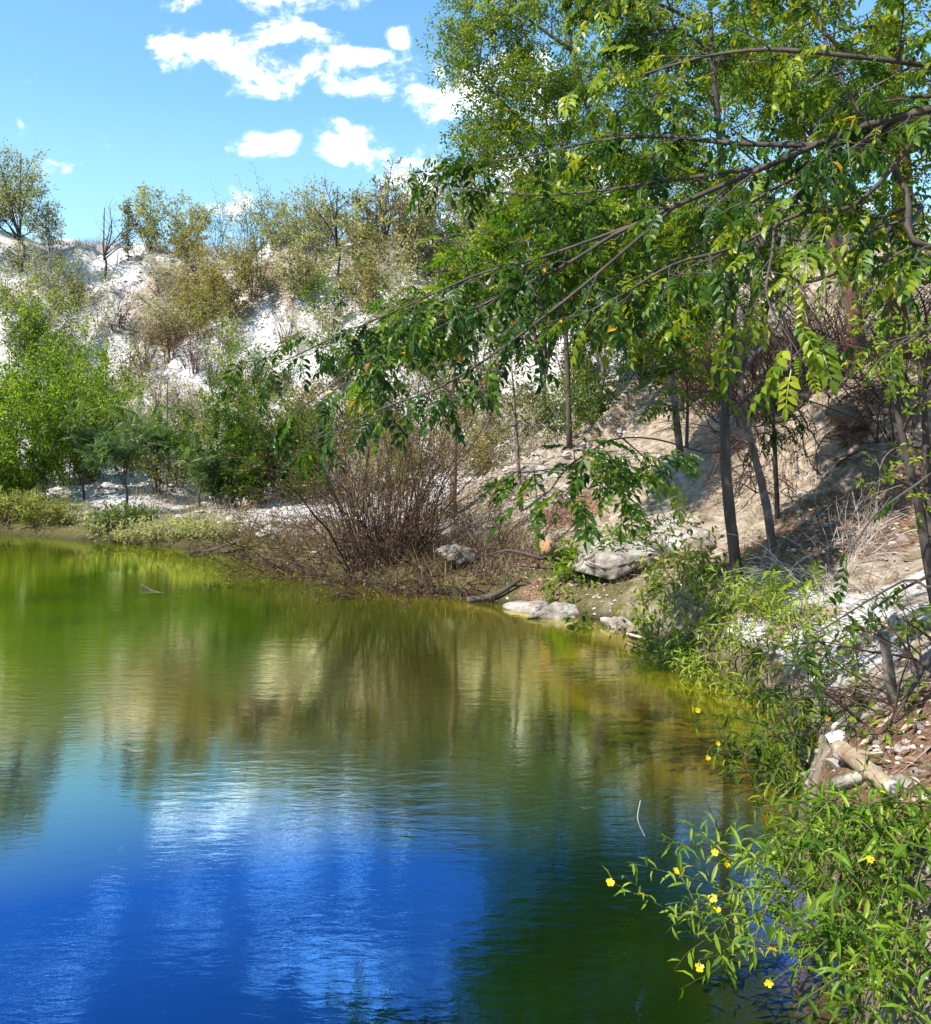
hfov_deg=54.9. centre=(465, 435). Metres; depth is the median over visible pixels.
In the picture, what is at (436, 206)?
ridge shrub
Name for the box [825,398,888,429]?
rock
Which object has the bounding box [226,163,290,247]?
ridge shrub
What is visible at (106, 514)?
weed clump
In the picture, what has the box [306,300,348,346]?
twiggy shrub
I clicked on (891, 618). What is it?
bank stone
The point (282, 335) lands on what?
dry shrub
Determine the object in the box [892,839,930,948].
waterside plant
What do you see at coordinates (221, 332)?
twiggy shrub
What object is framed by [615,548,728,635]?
leafy weeds
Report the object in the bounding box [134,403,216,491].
twiggy shrub
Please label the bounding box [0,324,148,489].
green tree
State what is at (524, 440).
twiggy shrub
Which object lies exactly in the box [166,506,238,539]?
weed clump
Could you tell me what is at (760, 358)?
dry thicket
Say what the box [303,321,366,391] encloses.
slope shrub
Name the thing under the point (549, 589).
leafy weeds
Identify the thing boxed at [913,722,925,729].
bank stone
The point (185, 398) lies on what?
twiggy shrub
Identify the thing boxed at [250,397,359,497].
green tree
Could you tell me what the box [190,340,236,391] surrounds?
dry shrub
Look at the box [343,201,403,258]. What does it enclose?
ridge shrub
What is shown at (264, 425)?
slope shrub
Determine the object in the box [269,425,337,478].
slope shrub
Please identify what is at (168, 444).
feathery tree
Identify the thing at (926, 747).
leaf litter
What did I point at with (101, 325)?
twiggy shrub
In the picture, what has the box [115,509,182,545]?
weed clump
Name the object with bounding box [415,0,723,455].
fine leaved tree
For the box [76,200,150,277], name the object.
bare tree
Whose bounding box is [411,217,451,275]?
twiggy shrub
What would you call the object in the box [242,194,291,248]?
ridge shrub
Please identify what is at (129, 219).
conical shrub
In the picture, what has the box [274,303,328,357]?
twiggy shrub
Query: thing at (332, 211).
tree
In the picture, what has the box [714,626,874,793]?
leafy weeds
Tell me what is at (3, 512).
weed clump
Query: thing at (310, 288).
twiggy shrub
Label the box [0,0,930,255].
sky
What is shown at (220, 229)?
ridge shrub
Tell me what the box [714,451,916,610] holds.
dry thicket
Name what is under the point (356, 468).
twiggy shrub
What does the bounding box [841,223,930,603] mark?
slender sapling
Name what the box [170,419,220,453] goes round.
twiggy shrub
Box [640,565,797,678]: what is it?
leafy weeds
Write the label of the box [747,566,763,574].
bank stone
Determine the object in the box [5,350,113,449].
green tree
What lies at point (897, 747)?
bank stone
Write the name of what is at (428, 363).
slope shrub
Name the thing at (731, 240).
overhanging tree
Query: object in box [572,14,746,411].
crowned tree
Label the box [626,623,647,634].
rock
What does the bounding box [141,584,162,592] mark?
stick
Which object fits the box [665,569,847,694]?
leafy weeds
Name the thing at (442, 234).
ridge shrub
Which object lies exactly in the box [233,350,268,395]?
dry shrub
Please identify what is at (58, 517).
weed clump
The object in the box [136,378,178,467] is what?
bare sapling
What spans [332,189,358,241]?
ridge shrub
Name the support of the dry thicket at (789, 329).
on the ground at (628, 413)
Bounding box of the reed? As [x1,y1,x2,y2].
[637,800,645,837]
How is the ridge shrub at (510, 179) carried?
on the ground at (628, 413)
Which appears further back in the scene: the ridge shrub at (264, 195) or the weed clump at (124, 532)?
the ridge shrub at (264, 195)
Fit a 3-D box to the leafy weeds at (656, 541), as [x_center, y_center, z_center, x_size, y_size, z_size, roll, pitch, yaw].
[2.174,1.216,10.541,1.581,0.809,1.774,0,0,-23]
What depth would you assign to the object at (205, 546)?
15.22 m
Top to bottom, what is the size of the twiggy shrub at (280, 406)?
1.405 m
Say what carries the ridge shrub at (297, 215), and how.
on the ground at (628, 413)
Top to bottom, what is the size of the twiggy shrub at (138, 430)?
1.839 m
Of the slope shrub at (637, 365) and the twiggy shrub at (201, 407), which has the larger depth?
the twiggy shrub at (201, 407)
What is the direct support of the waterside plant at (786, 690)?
on the ground at (628, 413)
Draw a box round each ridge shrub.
[22,198,68,250]
[114,180,183,251]
[135,189,217,258]
[135,242,173,295]
[136,285,214,346]
[169,199,213,243]
[169,222,231,287]
[174,263,228,321]
[195,182,241,250]
[196,249,265,324]
[215,174,273,252]
[215,201,288,297]
[220,235,261,280]
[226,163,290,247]
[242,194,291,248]
[260,220,300,245]
[264,221,347,303]
[267,174,327,243]
[273,181,349,254]
[281,174,339,266]
[309,199,341,242]
[328,182,406,279]
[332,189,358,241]
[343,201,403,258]
[362,173,437,272]
[363,163,457,284]
[369,257,442,310]
[382,153,420,231]
[405,177,474,280]
[409,191,448,226]
[422,146,537,267]
[425,158,481,224]
[471,152,544,253]
[490,146,589,209]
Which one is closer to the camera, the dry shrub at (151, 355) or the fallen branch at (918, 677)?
the fallen branch at (918, 677)
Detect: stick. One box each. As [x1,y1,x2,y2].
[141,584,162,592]
[626,632,671,646]
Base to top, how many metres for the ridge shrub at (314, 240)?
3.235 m
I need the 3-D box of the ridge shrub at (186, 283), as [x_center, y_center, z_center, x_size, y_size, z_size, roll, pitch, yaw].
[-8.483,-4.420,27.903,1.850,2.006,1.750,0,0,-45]
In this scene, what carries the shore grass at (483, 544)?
on the ground at (628, 413)
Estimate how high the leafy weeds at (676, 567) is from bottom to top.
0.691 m
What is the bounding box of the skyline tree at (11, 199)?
[0,137,61,271]
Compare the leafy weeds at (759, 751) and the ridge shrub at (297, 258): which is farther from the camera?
the ridge shrub at (297, 258)
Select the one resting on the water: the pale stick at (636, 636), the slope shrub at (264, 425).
the pale stick at (636, 636)
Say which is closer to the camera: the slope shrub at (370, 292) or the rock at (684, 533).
the rock at (684, 533)
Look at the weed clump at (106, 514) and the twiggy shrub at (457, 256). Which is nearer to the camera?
the weed clump at (106, 514)
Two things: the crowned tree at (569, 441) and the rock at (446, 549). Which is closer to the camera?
the rock at (446, 549)
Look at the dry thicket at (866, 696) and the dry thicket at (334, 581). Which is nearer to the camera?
the dry thicket at (866, 696)
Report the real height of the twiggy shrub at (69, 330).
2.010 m
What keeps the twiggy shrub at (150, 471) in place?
on the ground at (628, 413)
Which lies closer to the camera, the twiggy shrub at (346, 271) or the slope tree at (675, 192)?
the slope tree at (675, 192)
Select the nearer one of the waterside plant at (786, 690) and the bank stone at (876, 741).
the bank stone at (876, 741)
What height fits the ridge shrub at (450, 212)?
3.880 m
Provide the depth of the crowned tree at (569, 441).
14.70 m
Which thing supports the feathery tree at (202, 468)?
on the ground at (628, 413)
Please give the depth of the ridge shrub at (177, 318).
27.48 m
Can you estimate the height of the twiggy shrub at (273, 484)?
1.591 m
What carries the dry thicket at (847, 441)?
on the ground at (628, 413)
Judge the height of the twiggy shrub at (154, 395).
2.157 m
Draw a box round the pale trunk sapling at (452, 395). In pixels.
[361,302,549,518]
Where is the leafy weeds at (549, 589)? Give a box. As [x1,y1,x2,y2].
[533,561,601,605]
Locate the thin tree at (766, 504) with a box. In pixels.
[694,208,830,553]
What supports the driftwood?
in the water
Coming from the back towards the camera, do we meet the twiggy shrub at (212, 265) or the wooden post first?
the twiggy shrub at (212, 265)
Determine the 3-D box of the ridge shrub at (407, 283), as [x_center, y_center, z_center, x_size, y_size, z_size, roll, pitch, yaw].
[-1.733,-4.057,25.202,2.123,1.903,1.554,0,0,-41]
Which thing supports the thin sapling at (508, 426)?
on the ground at (628, 413)
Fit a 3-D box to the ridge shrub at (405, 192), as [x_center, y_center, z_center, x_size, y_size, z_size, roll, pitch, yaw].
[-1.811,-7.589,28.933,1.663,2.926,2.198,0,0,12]
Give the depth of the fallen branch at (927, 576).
5.59 m
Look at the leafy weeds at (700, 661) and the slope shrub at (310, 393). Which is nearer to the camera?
the leafy weeds at (700, 661)
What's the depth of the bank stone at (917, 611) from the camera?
5.84 m
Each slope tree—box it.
[385,298,470,467]
[413,254,533,468]
[513,195,594,421]
[560,198,677,393]
[575,112,738,361]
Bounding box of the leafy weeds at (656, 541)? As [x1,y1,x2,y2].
[580,500,721,566]
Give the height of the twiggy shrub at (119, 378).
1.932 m
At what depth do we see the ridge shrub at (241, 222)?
30.73 m
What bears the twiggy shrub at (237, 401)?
on the ground at (628, 413)
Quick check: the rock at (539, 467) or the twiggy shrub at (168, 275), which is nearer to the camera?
the rock at (539, 467)
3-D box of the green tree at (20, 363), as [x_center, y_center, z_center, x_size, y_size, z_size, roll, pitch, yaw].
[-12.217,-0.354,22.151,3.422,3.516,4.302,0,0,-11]
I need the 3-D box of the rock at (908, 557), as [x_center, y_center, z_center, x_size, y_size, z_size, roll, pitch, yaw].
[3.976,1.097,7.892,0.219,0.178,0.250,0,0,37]
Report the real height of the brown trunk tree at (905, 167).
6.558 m
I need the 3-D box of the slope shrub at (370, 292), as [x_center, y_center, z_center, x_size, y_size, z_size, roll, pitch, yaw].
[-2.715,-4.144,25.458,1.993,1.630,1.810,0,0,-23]
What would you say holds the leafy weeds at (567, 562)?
on the ground at (628, 413)
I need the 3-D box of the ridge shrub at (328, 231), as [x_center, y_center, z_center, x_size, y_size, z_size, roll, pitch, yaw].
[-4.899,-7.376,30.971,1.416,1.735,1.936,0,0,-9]
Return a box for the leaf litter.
[398,383,930,852]
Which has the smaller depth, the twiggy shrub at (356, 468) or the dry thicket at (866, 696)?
the dry thicket at (866, 696)
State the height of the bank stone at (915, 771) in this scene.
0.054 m
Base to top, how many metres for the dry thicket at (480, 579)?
1.609 m
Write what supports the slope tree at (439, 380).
on the ground at (628, 413)
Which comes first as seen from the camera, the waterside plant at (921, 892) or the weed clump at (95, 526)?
the waterside plant at (921, 892)
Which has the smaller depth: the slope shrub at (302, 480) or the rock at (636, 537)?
the rock at (636, 537)
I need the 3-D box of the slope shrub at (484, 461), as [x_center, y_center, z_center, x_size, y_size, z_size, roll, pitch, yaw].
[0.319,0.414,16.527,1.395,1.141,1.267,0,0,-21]
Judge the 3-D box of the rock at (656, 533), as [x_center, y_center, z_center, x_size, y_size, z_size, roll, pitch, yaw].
[2.409,1.328,10.796,0.600,0.452,0.340,0,0,-5]
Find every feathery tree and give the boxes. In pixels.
[42,400,118,499]
[70,402,166,509]
[112,401,189,491]
[169,433,233,509]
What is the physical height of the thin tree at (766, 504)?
3.596 m
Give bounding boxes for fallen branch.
[758,502,903,594]
[862,656,930,739]
[871,573,930,610]
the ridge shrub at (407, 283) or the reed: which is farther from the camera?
the ridge shrub at (407, 283)
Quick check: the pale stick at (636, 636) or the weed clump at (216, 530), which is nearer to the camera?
the pale stick at (636, 636)
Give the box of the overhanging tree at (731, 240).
[219,0,930,696]
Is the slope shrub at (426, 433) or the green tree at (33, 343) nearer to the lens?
the slope shrub at (426, 433)
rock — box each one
[435,544,481,566]
[503,600,552,612]
[525,462,567,481]
[526,601,580,618]
[571,535,658,579]
[600,616,631,629]
[624,533,643,539]
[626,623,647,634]
[644,527,680,550]
[660,526,716,558]
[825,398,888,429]
[892,774,911,796]
[901,551,921,562]
[911,648,930,677]
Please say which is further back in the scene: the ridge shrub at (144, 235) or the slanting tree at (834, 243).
the ridge shrub at (144, 235)
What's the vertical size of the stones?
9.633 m
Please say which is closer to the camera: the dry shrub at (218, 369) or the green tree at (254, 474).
the green tree at (254, 474)
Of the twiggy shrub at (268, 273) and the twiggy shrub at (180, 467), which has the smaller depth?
the twiggy shrub at (180, 467)
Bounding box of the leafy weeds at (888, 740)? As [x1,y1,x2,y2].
[835,671,930,745]
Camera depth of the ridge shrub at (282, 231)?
32.00 m
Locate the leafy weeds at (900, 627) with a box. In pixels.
[778,589,930,685]
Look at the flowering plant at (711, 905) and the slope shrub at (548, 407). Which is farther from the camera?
the slope shrub at (548, 407)
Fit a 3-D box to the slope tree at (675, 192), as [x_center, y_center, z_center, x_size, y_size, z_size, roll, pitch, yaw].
[3.798,-3.758,17.507,3.779,5.419,2.739,0,0,-34]
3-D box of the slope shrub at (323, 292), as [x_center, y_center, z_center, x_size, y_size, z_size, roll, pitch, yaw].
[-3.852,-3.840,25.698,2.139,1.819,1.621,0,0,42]
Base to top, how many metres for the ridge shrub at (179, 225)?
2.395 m
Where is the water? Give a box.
[0,536,848,1023]
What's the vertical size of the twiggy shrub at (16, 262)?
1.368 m
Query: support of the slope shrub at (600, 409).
on the ground at (628, 413)
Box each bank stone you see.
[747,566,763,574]
[764,620,776,630]
[806,585,823,589]
[836,488,846,492]
[872,737,881,743]
[888,614,901,629]
[894,743,901,752]
[908,605,927,617]
[909,767,925,775]
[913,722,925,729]
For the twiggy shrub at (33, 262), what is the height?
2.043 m
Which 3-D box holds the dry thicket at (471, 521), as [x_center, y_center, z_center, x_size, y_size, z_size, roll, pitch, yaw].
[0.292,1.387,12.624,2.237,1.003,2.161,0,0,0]
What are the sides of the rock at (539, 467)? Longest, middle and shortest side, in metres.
1.712 x 1.401 x 0.683 m
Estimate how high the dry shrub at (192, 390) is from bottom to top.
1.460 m
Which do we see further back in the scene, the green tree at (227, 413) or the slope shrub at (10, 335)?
the slope shrub at (10, 335)
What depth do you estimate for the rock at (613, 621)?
9.30 m
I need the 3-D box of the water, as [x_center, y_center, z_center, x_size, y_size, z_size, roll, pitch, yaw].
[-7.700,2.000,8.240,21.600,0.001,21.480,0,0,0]
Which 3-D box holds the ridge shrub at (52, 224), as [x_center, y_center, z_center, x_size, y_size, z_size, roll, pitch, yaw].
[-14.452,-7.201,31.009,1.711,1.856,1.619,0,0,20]
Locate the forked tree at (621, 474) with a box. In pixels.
[325,0,930,587]
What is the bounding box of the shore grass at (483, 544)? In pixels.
[3,499,550,587]
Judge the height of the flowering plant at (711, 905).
0.906 m
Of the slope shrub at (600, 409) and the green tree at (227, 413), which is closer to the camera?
the slope shrub at (600, 409)
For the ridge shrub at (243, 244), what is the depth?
28.90 m
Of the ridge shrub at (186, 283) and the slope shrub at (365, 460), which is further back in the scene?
the ridge shrub at (186, 283)
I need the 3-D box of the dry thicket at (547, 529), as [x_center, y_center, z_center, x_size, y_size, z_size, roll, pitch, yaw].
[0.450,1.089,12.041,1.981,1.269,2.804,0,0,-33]
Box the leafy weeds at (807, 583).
[756,558,825,597]
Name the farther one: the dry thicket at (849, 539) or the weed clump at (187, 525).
the weed clump at (187, 525)
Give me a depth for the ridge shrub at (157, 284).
28.91 m
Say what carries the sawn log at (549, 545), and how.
on the ground at (628, 413)
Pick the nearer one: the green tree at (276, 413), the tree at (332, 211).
the green tree at (276, 413)
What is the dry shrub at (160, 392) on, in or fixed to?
on the ground at (628, 413)
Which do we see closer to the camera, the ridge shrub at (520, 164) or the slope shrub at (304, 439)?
the slope shrub at (304, 439)
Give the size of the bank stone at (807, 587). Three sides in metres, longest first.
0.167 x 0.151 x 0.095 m
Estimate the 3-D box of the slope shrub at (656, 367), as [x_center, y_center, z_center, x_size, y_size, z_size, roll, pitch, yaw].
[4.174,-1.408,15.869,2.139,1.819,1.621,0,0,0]
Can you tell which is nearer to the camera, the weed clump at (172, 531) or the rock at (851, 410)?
the rock at (851, 410)
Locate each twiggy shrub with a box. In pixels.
[0,232,41,271]
[0,255,44,313]
[0,267,54,325]
[4,229,59,286]
[23,253,95,316]
[41,302,96,365]
[48,243,124,308]
[70,286,120,342]
[85,321,169,394]
[91,365,145,431]
[103,403,165,469]
[118,409,209,496]
[122,292,174,344]
[128,360,188,425]
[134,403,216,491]
[138,238,205,303]
[159,378,212,436]
[169,279,232,343]
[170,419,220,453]
[173,383,227,440]
[183,423,235,483]
[185,244,240,304]
[191,295,253,355]
[199,379,276,456]
[252,249,278,293]
[254,434,297,493]
[264,393,298,420]
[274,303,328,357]
[278,253,327,297]
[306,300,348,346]
[310,243,377,300]
[325,434,392,500]
[334,304,387,363]
[361,231,410,286]
[361,403,449,488]
[374,291,409,371]
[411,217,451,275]
[434,410,501,478]
[436,238,490,283]
[478,382,550,464]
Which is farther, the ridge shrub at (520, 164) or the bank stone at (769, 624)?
the ridge shrub at (520, 164)
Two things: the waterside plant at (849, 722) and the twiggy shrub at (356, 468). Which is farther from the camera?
the twiggy shrub at (356, 468)
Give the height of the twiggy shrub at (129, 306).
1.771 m
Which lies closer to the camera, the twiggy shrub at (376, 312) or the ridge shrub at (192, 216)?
the twiggy shrub at (376, 312)
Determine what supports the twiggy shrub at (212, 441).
on the ground at (628, 413)
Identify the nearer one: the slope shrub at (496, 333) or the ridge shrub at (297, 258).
the slope shrub at (496, 333)
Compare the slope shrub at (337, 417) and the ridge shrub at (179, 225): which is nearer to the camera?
the slope shrub at (337, 417)
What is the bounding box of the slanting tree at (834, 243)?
[652,0,930,366]
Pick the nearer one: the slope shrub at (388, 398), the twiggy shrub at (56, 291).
the slope shrub at (388, 398)
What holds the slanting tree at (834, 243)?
on the ground at (628, 413)
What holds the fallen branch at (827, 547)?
on the ground at (628, 413)
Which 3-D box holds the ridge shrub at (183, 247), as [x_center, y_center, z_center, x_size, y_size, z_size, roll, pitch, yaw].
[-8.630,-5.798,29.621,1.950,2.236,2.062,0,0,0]
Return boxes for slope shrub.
[0,299,52,358]
[224,416,277,457]
[228,346,301,402]
[265,372,339,418]
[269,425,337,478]
[273,441,342,502]
[290,269,362,331]
[293,400,368,469]
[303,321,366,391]
[311,391,376,438]
[333,256,399,315]
[333,428,405,494]
[361,368,415,439]
[368,412,434,464]
[391,316,468,376]
[409,408,491,469]
[423,361,492,425]
[458,284,519,354]
[458,387,527,443]
[459,427,522,477]
[502,374,575,437]
[519,376,604,442]
[532,323,615,391]
[551,350,636,426]
[605,298,667,385]
[643,308,737,402]
[654,314,757,407]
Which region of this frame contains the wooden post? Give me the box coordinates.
[877,628,896,703]
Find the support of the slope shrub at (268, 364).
on the ground at (628, 413)
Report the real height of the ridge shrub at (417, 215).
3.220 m
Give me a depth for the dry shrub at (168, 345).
26.42 m
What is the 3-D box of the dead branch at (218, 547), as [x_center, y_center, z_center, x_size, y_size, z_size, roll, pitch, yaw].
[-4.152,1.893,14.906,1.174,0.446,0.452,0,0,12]
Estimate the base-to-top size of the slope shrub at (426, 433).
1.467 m
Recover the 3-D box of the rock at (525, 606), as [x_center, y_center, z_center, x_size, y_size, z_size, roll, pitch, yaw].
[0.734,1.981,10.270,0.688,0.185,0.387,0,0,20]
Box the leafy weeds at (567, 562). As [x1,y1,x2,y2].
[530,521,647,581]
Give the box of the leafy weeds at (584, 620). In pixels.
[560,608,626,632]
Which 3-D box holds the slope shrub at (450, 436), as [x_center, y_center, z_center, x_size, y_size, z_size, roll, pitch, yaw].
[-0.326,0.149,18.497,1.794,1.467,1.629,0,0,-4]
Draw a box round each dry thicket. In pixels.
[170,315,588,609]
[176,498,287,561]
[190,497,337,560]
[203,463,411,585]
[220,459,395,550]
[271,490,489,608]
[357,510,532,604]
[408,503,564,561]
[417,476,598,563]
[590,217,929,434]
[641,294,930,512]
[691,202,930,386]
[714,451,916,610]
[733,537,930,763]
[744,255,930,497]
[831,480,894,551]
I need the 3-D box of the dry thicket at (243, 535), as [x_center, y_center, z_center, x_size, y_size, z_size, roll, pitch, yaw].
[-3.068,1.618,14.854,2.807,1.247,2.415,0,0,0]
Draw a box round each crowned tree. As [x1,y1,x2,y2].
[440,18,652,448]
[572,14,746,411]
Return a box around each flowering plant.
[604,761,867,1000]
[679,684,834,816]
[725,718,930,969]
[760,860,930,1023]
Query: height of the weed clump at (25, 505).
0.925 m
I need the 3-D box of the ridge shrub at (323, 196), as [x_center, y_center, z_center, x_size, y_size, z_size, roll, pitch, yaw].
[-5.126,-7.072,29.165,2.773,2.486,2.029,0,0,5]
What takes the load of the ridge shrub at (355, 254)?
on the ground at (628, 413)
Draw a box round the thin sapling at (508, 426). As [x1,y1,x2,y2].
[477,341,581,511]
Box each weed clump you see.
[0,485,73,530]
[0,487,44,522]
[27,497,92,526]
[61,504,130,536]
[72,497,157,530]
[87,513,154,544]
[114,505,167,525]
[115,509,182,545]
[148,513,208,543]
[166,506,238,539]
[185,511,255,542]
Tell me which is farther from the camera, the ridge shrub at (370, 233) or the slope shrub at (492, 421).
the ridge shrub at (370, 233)
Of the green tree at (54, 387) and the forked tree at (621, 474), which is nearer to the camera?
the forked tree at (621, 474)
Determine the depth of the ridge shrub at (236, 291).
27.20 m
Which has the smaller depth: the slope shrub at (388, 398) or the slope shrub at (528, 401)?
the slope shrub at (528, 401)
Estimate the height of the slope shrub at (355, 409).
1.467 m
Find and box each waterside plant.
[725,642,837,728]
[750,767,852,883]
[805,682,882,770]
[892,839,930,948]
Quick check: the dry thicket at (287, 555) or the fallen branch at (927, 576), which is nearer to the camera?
the fallen branch at (927, 576)
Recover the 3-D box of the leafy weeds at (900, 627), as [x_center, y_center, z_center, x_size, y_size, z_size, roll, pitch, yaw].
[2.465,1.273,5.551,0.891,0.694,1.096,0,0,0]
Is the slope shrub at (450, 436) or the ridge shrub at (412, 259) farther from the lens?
the ridge shrub at (412, 259)
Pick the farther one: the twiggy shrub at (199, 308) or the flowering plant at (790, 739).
the twiggy shrub at (199, 308)
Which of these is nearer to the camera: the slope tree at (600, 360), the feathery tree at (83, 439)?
the slope tree at (600, 360)
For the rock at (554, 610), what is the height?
0.314 m
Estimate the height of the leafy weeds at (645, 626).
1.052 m
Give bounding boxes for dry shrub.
[77,282,141,332]
[102,319,180,375]
[133,361,189,408]
[137,307,212,364]
[158,318,218,375]
[166,377,199,425]
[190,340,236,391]
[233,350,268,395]
[263,302,315,355]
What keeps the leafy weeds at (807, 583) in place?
on the ground at (628, 413)
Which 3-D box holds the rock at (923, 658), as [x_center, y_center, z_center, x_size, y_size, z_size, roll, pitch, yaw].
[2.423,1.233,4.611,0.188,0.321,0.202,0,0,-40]
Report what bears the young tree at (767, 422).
on the ground at (628, 413)
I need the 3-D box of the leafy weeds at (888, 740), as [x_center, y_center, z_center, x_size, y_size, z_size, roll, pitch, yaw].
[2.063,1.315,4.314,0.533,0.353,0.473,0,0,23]
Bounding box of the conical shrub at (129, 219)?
[119,196,139,260]
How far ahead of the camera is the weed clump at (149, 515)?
17.18 m
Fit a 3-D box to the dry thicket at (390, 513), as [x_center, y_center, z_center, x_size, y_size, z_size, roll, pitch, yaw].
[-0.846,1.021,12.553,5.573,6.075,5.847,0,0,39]
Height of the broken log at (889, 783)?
0.167 m
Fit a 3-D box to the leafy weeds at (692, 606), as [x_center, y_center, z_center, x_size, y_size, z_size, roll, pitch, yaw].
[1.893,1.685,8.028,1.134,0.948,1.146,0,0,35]
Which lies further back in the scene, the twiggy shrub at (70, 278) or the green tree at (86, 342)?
the twiggy shrub at (70, 278)
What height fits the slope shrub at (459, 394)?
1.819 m
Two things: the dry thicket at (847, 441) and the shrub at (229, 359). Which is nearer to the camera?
the dry thicket at (847, 441)
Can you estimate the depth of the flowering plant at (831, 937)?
2.52 m
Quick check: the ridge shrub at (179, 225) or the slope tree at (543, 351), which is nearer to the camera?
the slope tree at (543, 351)
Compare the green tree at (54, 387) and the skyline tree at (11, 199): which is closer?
the green tree at (54, 387)
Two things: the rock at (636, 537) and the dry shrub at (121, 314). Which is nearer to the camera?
the rock at (636, 537)
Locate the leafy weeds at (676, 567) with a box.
[628,536,763,603]
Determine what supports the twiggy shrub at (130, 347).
on the ground at (628, 413)
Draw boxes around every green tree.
[0,263,95,373]
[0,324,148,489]
[0,350,42,474]
[0,362,126,502]
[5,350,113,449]
[32,317,117,407]
[72,360,147,429]
[160,359,274,506]
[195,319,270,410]
[204,414,298,506]
[205,386,334,491]
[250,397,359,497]
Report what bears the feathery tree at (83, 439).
on the ground at (628, 413)
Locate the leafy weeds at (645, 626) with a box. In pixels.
[624,549,763,663]
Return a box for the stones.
[2,223,930,1004]
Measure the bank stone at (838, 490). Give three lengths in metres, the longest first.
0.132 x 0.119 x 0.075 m
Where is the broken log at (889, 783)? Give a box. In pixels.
[829,740,901,797]
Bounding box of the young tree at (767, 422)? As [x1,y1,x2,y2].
[732,360,820,518]
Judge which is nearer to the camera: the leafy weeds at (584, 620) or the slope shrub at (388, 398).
the leafy weeds at (584, 620)
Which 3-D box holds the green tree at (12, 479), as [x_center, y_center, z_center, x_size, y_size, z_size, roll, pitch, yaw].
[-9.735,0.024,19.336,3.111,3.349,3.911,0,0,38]
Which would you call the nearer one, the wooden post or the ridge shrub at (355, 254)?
the wooden post
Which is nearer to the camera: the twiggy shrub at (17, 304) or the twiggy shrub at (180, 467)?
the twiggy shrub at (180, 467)
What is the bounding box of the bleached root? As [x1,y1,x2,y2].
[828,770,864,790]
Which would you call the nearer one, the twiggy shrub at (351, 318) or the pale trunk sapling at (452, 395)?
the pale trunk sapling at (452, 395)
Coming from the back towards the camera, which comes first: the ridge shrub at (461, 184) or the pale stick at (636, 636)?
the ridge shrub at (461, 184)
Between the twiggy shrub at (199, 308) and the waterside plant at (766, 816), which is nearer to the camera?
the waterside plant at (766, 816)
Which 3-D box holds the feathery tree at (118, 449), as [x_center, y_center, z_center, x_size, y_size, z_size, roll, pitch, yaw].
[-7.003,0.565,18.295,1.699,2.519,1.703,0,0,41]
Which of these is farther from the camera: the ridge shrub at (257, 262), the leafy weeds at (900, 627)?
the ridge shrub at (257, 262)
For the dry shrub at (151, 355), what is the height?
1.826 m
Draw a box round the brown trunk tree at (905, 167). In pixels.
[707,0,930,367]
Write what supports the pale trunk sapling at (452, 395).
on the ground at (628, 413)
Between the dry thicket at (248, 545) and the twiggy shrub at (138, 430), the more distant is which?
the twiggy shrub at (138, 430)
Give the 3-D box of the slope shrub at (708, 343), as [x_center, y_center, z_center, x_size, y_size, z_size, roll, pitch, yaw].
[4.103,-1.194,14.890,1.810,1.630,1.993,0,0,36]
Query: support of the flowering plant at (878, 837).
on the ground at (628, 413)
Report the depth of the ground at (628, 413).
11.79 m
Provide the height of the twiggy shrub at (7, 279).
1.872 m
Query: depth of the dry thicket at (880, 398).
10.42 m
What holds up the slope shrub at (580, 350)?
on the ground at (628, 413)
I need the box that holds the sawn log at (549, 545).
[540,538,577,559]
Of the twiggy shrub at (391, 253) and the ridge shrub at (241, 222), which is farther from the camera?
the ridge shrub at (241, 222)
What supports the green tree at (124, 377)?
on the ground at (628, 413)
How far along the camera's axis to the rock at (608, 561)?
10.07 m
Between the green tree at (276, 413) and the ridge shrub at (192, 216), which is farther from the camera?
the ridge shrub at (192, 216)
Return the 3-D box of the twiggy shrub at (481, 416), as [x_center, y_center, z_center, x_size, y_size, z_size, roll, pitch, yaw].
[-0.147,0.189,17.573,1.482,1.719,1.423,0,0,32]
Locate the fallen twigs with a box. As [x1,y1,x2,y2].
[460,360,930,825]
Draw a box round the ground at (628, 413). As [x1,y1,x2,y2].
[0,201,930,1023]
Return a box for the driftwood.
[466,571,522,602]
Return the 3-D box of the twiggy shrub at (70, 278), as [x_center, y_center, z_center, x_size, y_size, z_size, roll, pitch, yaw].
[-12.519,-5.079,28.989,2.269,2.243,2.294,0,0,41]
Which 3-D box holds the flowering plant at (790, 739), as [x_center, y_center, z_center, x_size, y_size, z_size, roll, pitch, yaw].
[1.679,1.749,5.112,0.826,0.648,1.100,0,0,35]
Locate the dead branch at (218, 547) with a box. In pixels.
[180,538,243,555]
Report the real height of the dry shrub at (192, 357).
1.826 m
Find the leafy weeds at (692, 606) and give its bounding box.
[620,567,739,672]
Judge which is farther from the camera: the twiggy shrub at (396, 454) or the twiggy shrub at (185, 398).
the twiggy shrub at (185, 398)
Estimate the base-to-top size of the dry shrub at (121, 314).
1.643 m
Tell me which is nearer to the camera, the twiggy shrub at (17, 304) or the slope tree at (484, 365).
the slope tree at (484, 365)
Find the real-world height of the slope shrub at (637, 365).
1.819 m
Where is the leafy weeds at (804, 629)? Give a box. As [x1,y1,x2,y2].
[695,585,843,714]

